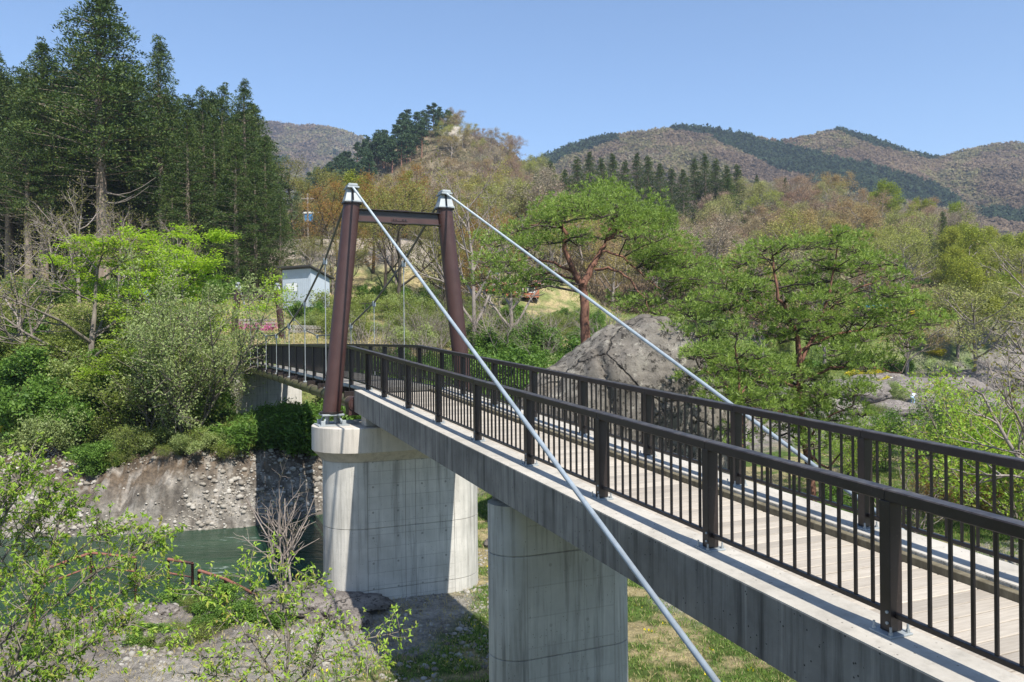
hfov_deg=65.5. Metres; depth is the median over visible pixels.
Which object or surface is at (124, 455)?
budding shrub
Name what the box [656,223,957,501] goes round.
red pine
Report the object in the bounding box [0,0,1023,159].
sky
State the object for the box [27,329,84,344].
budding shrub
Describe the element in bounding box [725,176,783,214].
budding tree
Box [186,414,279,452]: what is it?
bush
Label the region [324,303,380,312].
fence
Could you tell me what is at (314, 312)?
budding shrub
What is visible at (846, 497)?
green shrub
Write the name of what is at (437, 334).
budding shrub
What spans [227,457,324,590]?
grey sapling
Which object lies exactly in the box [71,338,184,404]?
shrub
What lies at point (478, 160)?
budding tree
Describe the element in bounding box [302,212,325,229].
roadside shelter
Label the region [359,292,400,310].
pale shrub
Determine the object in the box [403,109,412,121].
hill pine
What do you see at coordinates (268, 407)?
bamboo grass
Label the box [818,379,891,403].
rock
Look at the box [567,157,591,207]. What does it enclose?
cedar tree
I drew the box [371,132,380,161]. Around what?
hill pine
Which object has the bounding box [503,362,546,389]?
green shrub
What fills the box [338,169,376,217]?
lime tree
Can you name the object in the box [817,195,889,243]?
budding tree
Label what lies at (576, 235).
budding tree
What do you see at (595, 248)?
budding tree
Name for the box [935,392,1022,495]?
leafy sapling
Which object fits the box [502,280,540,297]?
building
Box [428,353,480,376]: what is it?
green shrub
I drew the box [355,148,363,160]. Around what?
hill pine
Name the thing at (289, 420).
bamboo grass
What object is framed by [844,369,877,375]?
yellow shrub
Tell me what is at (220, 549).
river
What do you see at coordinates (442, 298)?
budding shrub
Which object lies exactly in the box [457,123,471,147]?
budding tree
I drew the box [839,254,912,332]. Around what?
budding tree
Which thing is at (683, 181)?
cedar tree
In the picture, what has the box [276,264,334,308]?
shed
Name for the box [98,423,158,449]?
pale shrub
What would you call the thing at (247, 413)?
bamboo grass
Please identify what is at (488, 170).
budding tree
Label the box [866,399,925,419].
rock
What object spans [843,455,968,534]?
shrub
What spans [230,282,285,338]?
bridge tower
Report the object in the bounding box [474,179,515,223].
budding tree
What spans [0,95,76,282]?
cedar tree
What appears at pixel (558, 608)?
bridge pier
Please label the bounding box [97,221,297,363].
maple tree
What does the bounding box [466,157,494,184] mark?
budding tree
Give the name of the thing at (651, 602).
grass
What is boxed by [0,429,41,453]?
pale shrub
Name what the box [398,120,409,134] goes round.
hill pine
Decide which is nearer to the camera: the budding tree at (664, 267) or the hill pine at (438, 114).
the budding tree at (664, 267)
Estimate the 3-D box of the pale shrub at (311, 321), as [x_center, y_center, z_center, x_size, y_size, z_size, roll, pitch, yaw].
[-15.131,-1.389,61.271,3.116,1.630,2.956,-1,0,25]
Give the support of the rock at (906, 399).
on the ground at (152, 484)
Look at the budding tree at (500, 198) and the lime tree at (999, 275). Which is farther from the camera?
the budding tree at (500, 198)
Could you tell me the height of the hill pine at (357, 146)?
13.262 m
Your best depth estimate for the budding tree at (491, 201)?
157.64 m
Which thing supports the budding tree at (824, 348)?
on the ground at (152, 484)
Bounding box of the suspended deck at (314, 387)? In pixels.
[239,361,434,414]
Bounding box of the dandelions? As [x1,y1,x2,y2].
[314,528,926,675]
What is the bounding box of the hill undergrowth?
[284,129,1016,317]
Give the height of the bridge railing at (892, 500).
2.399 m
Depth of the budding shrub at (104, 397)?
38.02 m
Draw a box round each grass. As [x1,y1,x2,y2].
[0,298,567,415]
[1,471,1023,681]
[6,471,1023,681]
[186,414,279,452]
[227,414,281,442]
[233,409,270,420]
[236,412,299,448]
[241,407,252,420]
[246,405,282,421]
[252,397,296,414]
[253,414,309,446]
[256,401,330,426]
[259,433,285,449]
[273,400,314,420]
[278,397,311,406]
[279,412,332,441]
[280,433,317,458]
[293,400,322,410]
[298,417,351,452]
[302,402,332,419]
[319,406,360,420]
[475,372,498,387]
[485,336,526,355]
[568,275,966,384]
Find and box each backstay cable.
[352,187,720,681]
[446,193,904,529]
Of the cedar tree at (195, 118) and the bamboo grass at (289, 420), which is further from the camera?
the cedar tree at (195, 118)
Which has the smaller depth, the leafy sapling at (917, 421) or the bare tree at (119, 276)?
the leafy sapling at (917, 421)
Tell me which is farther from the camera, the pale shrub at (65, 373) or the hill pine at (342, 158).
the hill pine at (342, 158)
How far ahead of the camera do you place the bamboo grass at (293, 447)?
39.24 m
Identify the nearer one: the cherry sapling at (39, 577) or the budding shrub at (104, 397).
the cherry sapling at (39, 577)
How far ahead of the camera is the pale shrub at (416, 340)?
58.23 m
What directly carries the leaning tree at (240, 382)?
on the ground at (152, 484)
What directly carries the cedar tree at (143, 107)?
on the ground at (152, 484)
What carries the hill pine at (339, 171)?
on the ground at (152, 484)
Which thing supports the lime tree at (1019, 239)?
on the ground at (152, 484)
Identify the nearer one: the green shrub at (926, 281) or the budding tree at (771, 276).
the budding tree at (771, 276)
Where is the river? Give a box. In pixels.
[0,514,322,625]
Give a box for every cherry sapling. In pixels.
[0,432,187,681]
[136,531,418,681]
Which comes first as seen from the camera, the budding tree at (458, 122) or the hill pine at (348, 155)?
the budding tree at (458, 122)
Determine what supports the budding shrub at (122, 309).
on the ground at (152, 484)
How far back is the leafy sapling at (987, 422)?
27.28 m
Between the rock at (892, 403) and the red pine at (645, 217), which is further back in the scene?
the rock at (892, 403)
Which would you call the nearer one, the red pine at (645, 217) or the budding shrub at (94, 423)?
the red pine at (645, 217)
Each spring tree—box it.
[262,153,334,237]
[277,231,335,278]
[287,163,350,248]
[292,199,333,254]
[320,181,366,215]
[331,234,370,276]
[357,169,459,299]
[358,201,419,289]
[363,187,421,266]
[397,190,496,299]
[404,227,477,287]
[419,228,467,306]
[424,246,483,291]
[427,242,496,307]
[435,235,480,285]
[455,209,491,232]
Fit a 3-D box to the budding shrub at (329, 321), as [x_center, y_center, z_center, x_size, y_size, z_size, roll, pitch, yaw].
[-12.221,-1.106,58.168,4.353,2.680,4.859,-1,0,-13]
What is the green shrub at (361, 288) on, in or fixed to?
on the ground at (152, 484)
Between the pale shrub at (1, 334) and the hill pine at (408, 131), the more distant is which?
the hill pine at (408, 131)
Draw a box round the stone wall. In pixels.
[289,325,324,333]
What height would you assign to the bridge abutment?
5.735 m
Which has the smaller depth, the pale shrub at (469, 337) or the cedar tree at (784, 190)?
the pale shrub at (469, 337)
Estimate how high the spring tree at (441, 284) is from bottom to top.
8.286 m
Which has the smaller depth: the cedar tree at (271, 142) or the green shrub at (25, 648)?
the green shrub at (25, 648)
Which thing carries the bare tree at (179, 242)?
on the ground at (152, 484)
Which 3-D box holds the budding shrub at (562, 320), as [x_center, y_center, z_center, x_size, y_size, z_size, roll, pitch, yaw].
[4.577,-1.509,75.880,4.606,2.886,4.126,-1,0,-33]
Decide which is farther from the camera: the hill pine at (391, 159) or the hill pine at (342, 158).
the hill pine at (342, 158)
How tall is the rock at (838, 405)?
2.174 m
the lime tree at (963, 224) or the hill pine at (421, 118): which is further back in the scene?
the hill pine at (421, 118)
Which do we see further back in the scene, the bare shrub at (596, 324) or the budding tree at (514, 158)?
the budding tree at (514, 158)
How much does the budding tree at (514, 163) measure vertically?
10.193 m
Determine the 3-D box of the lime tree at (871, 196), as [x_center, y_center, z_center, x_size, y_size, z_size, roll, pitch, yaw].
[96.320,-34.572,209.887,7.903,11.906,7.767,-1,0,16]
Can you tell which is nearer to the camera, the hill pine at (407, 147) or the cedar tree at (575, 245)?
the cedar tree at (575, 245)
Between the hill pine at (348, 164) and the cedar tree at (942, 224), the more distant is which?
the hill pine at (348, 164)
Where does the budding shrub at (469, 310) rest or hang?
on the ground at (152, 484)
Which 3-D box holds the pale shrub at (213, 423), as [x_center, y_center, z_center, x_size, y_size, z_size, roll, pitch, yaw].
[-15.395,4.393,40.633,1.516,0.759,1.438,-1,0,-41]
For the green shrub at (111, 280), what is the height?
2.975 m
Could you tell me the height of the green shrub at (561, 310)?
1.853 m
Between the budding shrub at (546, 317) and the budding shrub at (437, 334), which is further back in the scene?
the budding shrub at (546, 317)
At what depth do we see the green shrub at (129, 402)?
39.49 m
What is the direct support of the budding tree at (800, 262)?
on the ground at (152, 484)
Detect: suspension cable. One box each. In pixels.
[238,208,342,387]
[277,207,434,344]
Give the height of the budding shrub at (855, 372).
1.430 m
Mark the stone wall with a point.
(299, 329)
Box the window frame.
[285,282,297,300]
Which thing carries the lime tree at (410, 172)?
on the ground at (152, 484)
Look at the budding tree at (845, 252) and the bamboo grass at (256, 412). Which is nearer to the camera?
the bamboo grass at (256, 412)
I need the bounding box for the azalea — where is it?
[255,321,277,330]
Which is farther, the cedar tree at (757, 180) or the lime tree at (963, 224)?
the cedar tree at (757, 180)
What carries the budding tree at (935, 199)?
on the ground at (152, 484)
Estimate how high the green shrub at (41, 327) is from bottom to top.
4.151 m
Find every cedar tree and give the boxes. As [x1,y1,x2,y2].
[0,0,183,281]
[0,36,95,281]
[0,51,47,235]
[0,65,67,282]
[0,69,91,282]
[0,74,33,279]
[0,78,66,280]
[0,87,74,277]
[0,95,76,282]
[0,95,78,279]
[0,156,39,280]
[0,212,4,262]
[3,71,80,282]
[30,60,149,283]
[40,117,95,280]
[48,71,149,280]
[54,120,150,280]
[61,69,163,282]
[77,71,158,281]
[80,102,158,276]
[118,92,201,232]
[118,98,219,278]
[124,33,195,277]
[129,75,158,243]
[136,73,150,279]
[138,127,209,246]
[142,93,219,249]
[145,109,229,289]
[145,173,195,290]
[150,96,241,244]
[174,109,240,214]
[175,85,224,279]
[175,120,250,282]
[194,82,251,263]
[197,78,291,297]
[200,155,254,283]
[205,91,247,210]
[205,130,271,286]
[214,112,291,259]
[222,156,285,299]
[232,134,304,301]
[240,102,305,252]
[241,119,301,236]
[256,194,301,299]
[261,138,303,244]
[532,174,550,237]
[543,160,558,230]
[550,169,573,238]
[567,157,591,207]
[567,214,588,262]
[574,151,601,226]
[592,157,607,219]
[599,154,625,212]
[619,160,637,225]
[628,153,646,200]
[634,155,658,208]
[647,163,674,228]
[665,167,686,218]
[665,218,675,241]
[670,169,698,236]
[679,157,705,226]
[690,153,714,224]
[703,158,724,224]
[712,165,746,232]
[714,177,743,240]
[731,164,752,226]
[749,175,765,210]
[779,178,789,204]
[919,229,939,275]
[931,211,950,272]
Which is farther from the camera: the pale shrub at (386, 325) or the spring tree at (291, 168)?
the spring tree at (291, 168)
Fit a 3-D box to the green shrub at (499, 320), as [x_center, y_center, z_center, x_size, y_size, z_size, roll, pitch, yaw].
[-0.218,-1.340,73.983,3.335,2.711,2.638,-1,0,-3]
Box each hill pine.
[305,172,311,184]
[327,166,335,174]
[331,170,343,188]
[332,157,339,169]
[336,161,345,181]
[340,156,346,170]
[344,151,352,163]
[345,161,352,171]
[353,142,361,162]
[353,160,367,188]
[354,163,367,182]
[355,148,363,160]
[360,135,371,149]
[363,153,378,181]
[363,156,373,175]
[365,142,375,158]
[370,137,379,162]
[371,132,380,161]
[376,131,388,149]
[377,138,388,168]
[377,142,385,168]
[381,136,399,157]
[382,139,397,172]
[384,138,398,160]
[384,143,398,172]
[391,124,399,151]
[392,135,410,165]
[396,120,404,145]
[397,112,404,119]
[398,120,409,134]
[399,132,411,162]
[400,113,411,132]
[400,129,416,155]
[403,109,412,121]
[404,136,416,159]
[409,128,417,151]
[412,111,420,123]
[412,122,424,151]
[413,124,428,157]
[417,110,429,125]
[418,117,428,142]
[419,120,428,137]
[423,105,434,124]
[423,113,431,137]
[428,102,439,124]
[431,108,443,136]
[433,121,441,140]
[440,109,451,129]
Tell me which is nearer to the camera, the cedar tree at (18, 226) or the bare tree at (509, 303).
the bare tree at (509, 303)
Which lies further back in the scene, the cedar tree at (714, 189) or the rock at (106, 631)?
the cedar tree at (714, 189)
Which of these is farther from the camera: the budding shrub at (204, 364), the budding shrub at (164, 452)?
the budding shrub at (204, 364)
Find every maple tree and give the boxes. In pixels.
[34,223,231,343]
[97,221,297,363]
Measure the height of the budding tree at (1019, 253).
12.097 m
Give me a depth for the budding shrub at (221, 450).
37.10 m
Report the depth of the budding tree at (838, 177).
207.27 m
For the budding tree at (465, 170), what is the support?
on the ground at (152, 484)
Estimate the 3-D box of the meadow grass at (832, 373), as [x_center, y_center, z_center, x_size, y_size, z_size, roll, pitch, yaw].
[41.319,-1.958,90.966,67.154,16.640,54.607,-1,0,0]
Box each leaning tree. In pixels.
[99,303,248,436]
[101,241,313,440]
[206,335,258,409]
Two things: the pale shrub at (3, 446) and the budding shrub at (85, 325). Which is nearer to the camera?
the pale shrub at (3, 446)
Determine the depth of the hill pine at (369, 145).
315.53 m
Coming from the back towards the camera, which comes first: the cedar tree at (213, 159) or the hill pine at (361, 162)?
the hill pine at (361, 162)
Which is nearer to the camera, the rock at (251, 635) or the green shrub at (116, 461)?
the rock at (251, 635)
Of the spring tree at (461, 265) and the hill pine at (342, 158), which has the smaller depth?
the spring tree at (461, 265)
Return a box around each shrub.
[0,274,39,299]
[0,287,100,332]
[0,298,37,329]
[0,306,51,341]
[0,330,30,354]
[0,332,63,355]
[0,335,107,368]
[0,342,106,391]
[0,350,51,388]
[0,367,78,439]
[0,386,93,439]
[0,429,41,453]
[8,402,107,454]
[9,341,193,396]
[10,624,82,660]
[12,334,97,351]
[13,279,84,304]
[20,331,145,360]
[26,374,96,393]
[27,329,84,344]
[28,356,132,399]
[30,330,78,343]
[36,382,118,444]
[46,315,89,335]
[54,287,84,302]
[55,367,228,434]
[56,298,164,337]
[64,436,125,475]
[66,441,93,455]
[69,345,138,377]
[70,340,208,373]
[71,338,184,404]
[72,410,143,442]
[75,362,150,414]
[76,333,124,347]
[76,437,103,444]
[80,303,171,333]
[80,459,116,476]
[84,280,116,299]
[89,277,132,287]
[89,299,189,321]
[93,613,134,631]
[96,321,177,341]
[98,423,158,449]
[99,421,174,454]
[102,325,200,341]
[102,445,138,468]
[103,455,122,466]
[104,429,154,450]
[106,278,168,302]
[106,442,127,457]
[109,386,144,416]
[114,423,179,452]
[117,345,236,379]
[119,619,180,647]
[125,441,156,454]
[133,378,236,430]
[136,615,221,649]
[140,304,236,346]
[154,444,183,457]
[154,573,244,616]
[167,615,224,643]
[169,428,222,453]
[176,595,202,612]
[177,420,258,448]
[189,279,228,303]
[189,598,242,636]
[191,424,223,436]
[192,424,255,451]
[194,389,231,423]
[198,595,257,629]
[201,273,247,299]
[202,437,253,460]
[203,420,222,427]
[221,397,240,422]
[221,415,264,426]
[224,438,245,451]
[224,587,309,629]
[282,299,324,319]
[293,314,326,329]
[305,307,332,325]
[306,285,377,311]
[311,328,370,343]
[315,308,372,339]
[324,317,373,336]
[324,329,355,340]
[347,304,407,352]
[350,303,362,316]
[355,283,389,299]
[355,354,430,381]
[358,304,371,313]
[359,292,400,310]
[367,291,439,320]
[368,318,396,333]
[375,325,443,365]
[379,293,434,316]
[380,322,439,344]
[381,305,426,323]
[385,305,448,331]
[387,347,435,365]
[388,283,427,296]
[392,297,446,341]
[400,285,441,310]
[406,304,467,348]
[407,311,441,327]
[408,336,436,346]
[410,277,445,311]
[410,318,466,353]
[412,290,466,305]
[417,307,470,326]
[418,328,448,347]
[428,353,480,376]
[433,328,467,346]
[435,300,471,310]
[440,319,496,340]
[444,303,480,319]
[463,296,502,319]
[464,294,501,310]
[464,299,548,349]
[466,329,503,348]
[468,344,542,384]
[470,325,520,352]
[480,350,518,382]
[488,304,528,317]
[491,314,530,328]
[494,315,524,332]
[494,350,555,367]
[500,296,517,304]
[503,306,572,343]
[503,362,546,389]
[503,374,528,401]
[508,326,570,356]
[514,317,566,352]
[517,304,578,338]
[520,342,565,358]
[530,313,564,325]
[538,310,579,334]
[538,312,558,317]
[547,353,556,363]
[548,307,579,320]
[553,349,571,361]
[555,331,596,357]
[560,326,573,334]
[564,325,599,338]
[566,312,605,328]
[569,300,633,344]
[589,309,605,324]
[748,322,779,335]
[765,338,792,352]
[790,360,822,381]
[803,364,835,382]
[813,484,911,522]
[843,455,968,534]
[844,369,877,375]
[849,370,874,374]
[858,402,887,415]
[870,368,883,372]
[871,378,909,399]
[881,358,916,372]
[899,452,1021,512]
[900,352,1023,439]
[910,279,932,288]
[927,348,947,356]
[942,462,1023,504]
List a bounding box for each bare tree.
[0,215,224,363]
[0,231,79,351]
[10,200,85,282]
[29,169,135,303]
[89,193,159,298]
[137,213,207,298]
[274,238,334,284]
[301,220,363,293]
[371,225,425,284]
[401,146,541,347]
[419,227,467,284]
[440,190,582,328]
[473,240,520,310]
[925,232,1023,499]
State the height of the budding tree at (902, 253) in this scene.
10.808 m
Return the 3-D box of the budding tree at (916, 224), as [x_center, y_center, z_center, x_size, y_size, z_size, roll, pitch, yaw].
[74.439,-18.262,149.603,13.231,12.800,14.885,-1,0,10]
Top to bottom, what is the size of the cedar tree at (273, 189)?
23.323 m
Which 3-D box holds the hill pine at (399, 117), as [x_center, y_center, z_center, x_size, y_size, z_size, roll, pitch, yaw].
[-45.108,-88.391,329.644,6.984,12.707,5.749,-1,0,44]
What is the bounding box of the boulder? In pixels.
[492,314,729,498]
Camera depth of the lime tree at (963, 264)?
101.11 m
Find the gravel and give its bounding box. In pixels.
[67,550,488,681]
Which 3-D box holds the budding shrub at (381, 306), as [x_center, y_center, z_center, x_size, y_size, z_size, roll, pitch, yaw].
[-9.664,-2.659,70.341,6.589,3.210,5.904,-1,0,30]
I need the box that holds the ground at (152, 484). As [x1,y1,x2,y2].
[0,130,1023,681]
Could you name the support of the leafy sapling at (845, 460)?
on the ground at (152, 484)
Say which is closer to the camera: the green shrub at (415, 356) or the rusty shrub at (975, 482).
the rusty shrub at (975, 482)
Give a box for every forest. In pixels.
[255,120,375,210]
[522,122,1023,279]
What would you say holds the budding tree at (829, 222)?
on the ground at (152, 484)
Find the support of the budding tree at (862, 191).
on the ground at (152, 484)
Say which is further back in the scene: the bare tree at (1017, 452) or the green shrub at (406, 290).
the green shrub at (406, 290)
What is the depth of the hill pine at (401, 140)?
285.19 m
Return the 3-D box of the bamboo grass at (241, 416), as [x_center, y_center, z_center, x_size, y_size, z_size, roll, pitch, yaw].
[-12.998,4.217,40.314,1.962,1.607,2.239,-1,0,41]
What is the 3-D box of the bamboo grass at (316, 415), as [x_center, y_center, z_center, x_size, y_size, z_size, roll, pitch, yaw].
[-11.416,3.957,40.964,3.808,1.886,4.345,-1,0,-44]
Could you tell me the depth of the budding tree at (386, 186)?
131.56 m
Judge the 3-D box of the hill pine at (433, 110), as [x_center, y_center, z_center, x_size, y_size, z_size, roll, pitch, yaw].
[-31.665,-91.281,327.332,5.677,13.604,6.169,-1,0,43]
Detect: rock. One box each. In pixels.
[100,624,123,636]
[151,629,194,647]
[155,603,179,615]
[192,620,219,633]
[242,634,256,642]
[243,581,329,609]
[263,590,394,618]
[285,593,325,608]
[304,614,323,622]
[329,617,366,629]
[331,608,373,630]
[482,538,487,547]
[809,398,864,414]
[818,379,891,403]
[846,374,884,379]
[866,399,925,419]
[876,372,905,376]
[878,381,913,399]
[880,376,955,395]
[895,393,962,412]
[931,377,989,395]
[943,369,1007,388]
[993,371,1023,389]
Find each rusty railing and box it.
[33,552,136,620]
[167,558,193,602]
[197,569,257,601]
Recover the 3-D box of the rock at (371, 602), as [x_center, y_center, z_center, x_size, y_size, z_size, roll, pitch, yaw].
[-4.329,6.258,19.034,3.137,0.451,1.922,-1,0,0]
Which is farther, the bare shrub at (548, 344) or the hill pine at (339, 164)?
the hill pine at (339, 164)
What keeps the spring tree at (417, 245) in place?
on the ground at (152, 484)
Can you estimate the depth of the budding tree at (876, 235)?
125.05 m
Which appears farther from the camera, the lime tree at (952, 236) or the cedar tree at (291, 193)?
the lime tree at (952, 236)
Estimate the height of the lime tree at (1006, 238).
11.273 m
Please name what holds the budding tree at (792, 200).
on the ground at (152, 484)
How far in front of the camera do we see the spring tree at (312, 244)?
85.95 m
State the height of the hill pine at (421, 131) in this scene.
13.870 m
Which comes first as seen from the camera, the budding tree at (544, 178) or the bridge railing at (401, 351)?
the bridge railing at (401, 351)
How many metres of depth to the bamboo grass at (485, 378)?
51.83 m
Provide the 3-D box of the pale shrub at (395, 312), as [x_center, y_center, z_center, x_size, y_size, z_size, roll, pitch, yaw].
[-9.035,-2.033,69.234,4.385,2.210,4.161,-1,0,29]
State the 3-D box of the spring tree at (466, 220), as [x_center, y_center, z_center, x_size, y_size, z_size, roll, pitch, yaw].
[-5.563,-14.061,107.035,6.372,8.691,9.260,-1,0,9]
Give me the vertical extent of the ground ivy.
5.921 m
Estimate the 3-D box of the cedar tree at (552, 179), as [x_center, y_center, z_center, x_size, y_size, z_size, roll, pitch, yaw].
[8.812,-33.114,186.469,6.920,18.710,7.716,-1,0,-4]
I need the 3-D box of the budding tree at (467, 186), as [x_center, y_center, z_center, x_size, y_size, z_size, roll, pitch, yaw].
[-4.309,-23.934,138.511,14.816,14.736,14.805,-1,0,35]
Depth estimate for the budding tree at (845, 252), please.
115.53 m
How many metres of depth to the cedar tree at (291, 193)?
113.30 m
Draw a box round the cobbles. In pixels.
[0,430,322,537]
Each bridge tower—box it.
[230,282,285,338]
[314,183,472,426]
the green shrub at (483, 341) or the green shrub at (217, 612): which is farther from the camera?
the green shrub at (483, 341)
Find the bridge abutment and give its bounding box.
[230,374,301,413]
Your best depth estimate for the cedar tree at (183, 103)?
96.32 m
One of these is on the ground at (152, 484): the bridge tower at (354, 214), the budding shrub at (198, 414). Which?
the budding shrub at (198, 414)
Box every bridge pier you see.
[311,416,477,599]
[488,498,627,681]
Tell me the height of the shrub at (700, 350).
7.602 m
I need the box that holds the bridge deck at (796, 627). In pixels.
[354,387,1023,681]
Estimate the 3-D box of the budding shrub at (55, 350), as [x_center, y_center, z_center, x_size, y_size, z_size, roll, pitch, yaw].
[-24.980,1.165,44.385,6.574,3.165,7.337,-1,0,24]
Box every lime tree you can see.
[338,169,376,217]
[396,169,418,190]
[864,189,889,217]
[873,177,905,218]
[912,195,937,224]
[926,250,1007,358]
[927,222,978,283]
[928,244,983,303]
[931,220,984,261]
[936,201,979,230]
[945,222,1006,292]
[966,224,1000,277]
[983,270,1023,347]
[989,232,1022,272]
[991,236,1016,272]
[1004,230,1023,285]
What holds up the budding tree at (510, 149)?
on the ground at (152, 484)
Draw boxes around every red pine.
[460,170,733,343]
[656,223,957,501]
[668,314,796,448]
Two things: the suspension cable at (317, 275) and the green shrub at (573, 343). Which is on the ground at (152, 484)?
the green shrub at (573, 343)
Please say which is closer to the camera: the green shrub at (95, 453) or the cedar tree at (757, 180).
the green shrub at (95, 453)
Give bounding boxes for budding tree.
[284,194,320,228]
[308,183,342,210]
[369,174,410,208]
[373,178,406,208]
[426,172,463,210]
[431,120,462,148]
[432,160,518,227]
[434,170,457,186]
[436,170,469,190]
[439,110,462,127]
[439,135,464,159]
[441,157,460,173]
[445,107,465,124]
[445,114,472,134]
[454,183,520,229]
[455,169,475,185]
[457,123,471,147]
[462,123,483,134]
[462,177,519,214]
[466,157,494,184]
[467,138,486,158]
[469,155,493,175]
[470,175,537,226]
[471,128,487,142]
[472,144,492,159]
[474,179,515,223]
[477,127,505,151]
[478,167,503,180]
[482,145,503,169]
[493,142,519,167]
[497,158,520,175]
[497,166,525,182]
[499,132,514,142]
[499,160,565,241]
[502,156,518,169]
[504,134,528,157]
[505,190,546,227]
[505,199,539,227]
[507,155,522,170]
[519,159,542,176]
[526,152,548,173]
[526,178,581,199]
[526,226,561,270]
[529,196,599,266]
[534,161,554,169]
[538,171,561,186]
[554,214,599,263]
[555,218,617,281]
[579,241,639,308]
[583,230,624,275]
[592,213,654,280]
[623,239,686,286]
[629,240,708,305]
[645,226,696,264]
[652,227,730,289]
[661,215,711,239]
[674,203,729,259]
[682,212,768,298]
[687,189,747,240]
[691,211,747,277]
[693,194,746,229]
[710,246,805,336]
[711,283,797,353]
[713,178,752,199]
[721,212,775,244]
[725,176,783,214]
[729,229,791,281]
[741,189,790,234]
[741,212,804,274]
[745,203,792,250]
[754,207,838,296]
[759,179,786,204]
[762,244,859,346]
[764,171,821,208]
[765,208,830,266]
[772,175,812,201]
[776,187,822,221]
[776,199,841,253]
[783,188,853,226]
[787,288,864,362]
[802,216,860,273]
[807,181,848,209]
[809,175,851,205]
[810,170,865,203]
[810,229,878,302]
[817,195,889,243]
[820,201,870,230]
[838,225,907,288]
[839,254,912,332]
[842,205,889,244]
[851,187,893,222]
[859,222,943,293]
[865,230,944,293]
[871,230,934,278]
[872,212,943,267]
[873,297,964,376]
[878,201,932,246]
[892,215,940,261]
[894,201,951,245]
[910,196,950,230]
[915,278,1023,372]
[926,200,994,244]
[926,215,970,242]
[964,299,1023,351]
[977,241,1023,289]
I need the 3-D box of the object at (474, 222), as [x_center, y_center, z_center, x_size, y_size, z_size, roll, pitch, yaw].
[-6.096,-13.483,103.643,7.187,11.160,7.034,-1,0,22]
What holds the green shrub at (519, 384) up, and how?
on the ground at (152, 484)
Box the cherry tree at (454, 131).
[441,126,461,150]
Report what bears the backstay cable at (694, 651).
attached to the bridge tower at (354, 214)
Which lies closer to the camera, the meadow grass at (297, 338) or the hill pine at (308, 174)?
the meadow grass at (297, 338)
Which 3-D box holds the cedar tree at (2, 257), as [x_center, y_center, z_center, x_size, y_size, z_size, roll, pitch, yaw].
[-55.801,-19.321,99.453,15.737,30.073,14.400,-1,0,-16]
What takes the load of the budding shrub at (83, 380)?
on the ground at (152, 484)
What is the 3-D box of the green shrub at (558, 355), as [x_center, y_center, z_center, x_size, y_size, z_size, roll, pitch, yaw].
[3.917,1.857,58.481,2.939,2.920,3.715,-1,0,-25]
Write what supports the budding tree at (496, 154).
on the ground at (152, 484)
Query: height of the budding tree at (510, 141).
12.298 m
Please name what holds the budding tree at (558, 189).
on the ground at (152, 484)
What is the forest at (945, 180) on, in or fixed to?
on the ground at (152, 484)
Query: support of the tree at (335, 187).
on the ground at (152, 484)
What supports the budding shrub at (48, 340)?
on the ground at (152, 484)
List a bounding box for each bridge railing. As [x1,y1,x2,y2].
[246,344,370,390]
[316,344,444,385]
[363,350,1023,673]
[439,349,1023,563]
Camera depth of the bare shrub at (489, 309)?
76.73 m
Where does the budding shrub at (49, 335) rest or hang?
on the ground at (152, 484)
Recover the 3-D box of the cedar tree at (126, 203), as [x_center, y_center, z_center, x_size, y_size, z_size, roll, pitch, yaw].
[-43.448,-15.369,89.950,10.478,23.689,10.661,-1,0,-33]
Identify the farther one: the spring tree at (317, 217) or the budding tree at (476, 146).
the budding tree at (476, 146)
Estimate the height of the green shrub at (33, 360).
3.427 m
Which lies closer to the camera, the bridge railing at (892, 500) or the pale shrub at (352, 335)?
the bridge railing at (892, 500)
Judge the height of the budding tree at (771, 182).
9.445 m
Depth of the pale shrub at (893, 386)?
77.28 m
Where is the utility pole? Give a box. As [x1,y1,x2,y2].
[301,193,313,255]
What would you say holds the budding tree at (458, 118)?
on the ground at (152, 484)
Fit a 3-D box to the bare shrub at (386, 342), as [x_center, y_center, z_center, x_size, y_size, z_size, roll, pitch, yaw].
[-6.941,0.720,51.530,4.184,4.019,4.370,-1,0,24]
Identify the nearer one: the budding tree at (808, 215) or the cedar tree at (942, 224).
the budding tree at (808, 215)
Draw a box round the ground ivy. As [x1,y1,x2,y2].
[1,357,415,457]
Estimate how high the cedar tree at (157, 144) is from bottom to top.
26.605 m
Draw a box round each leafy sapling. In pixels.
[810,413,899,474]
[844,405,913,472]
[859,388,962,458]
[875,386,1013,470]
[892,372,1022,472]
[897,392,1023,520]
[899,365,1023,516]
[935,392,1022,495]
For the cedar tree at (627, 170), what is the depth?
182.07 m
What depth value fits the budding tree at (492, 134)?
311.37 m
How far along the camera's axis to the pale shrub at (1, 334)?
43.87 m
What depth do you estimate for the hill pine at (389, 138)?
291.74 m

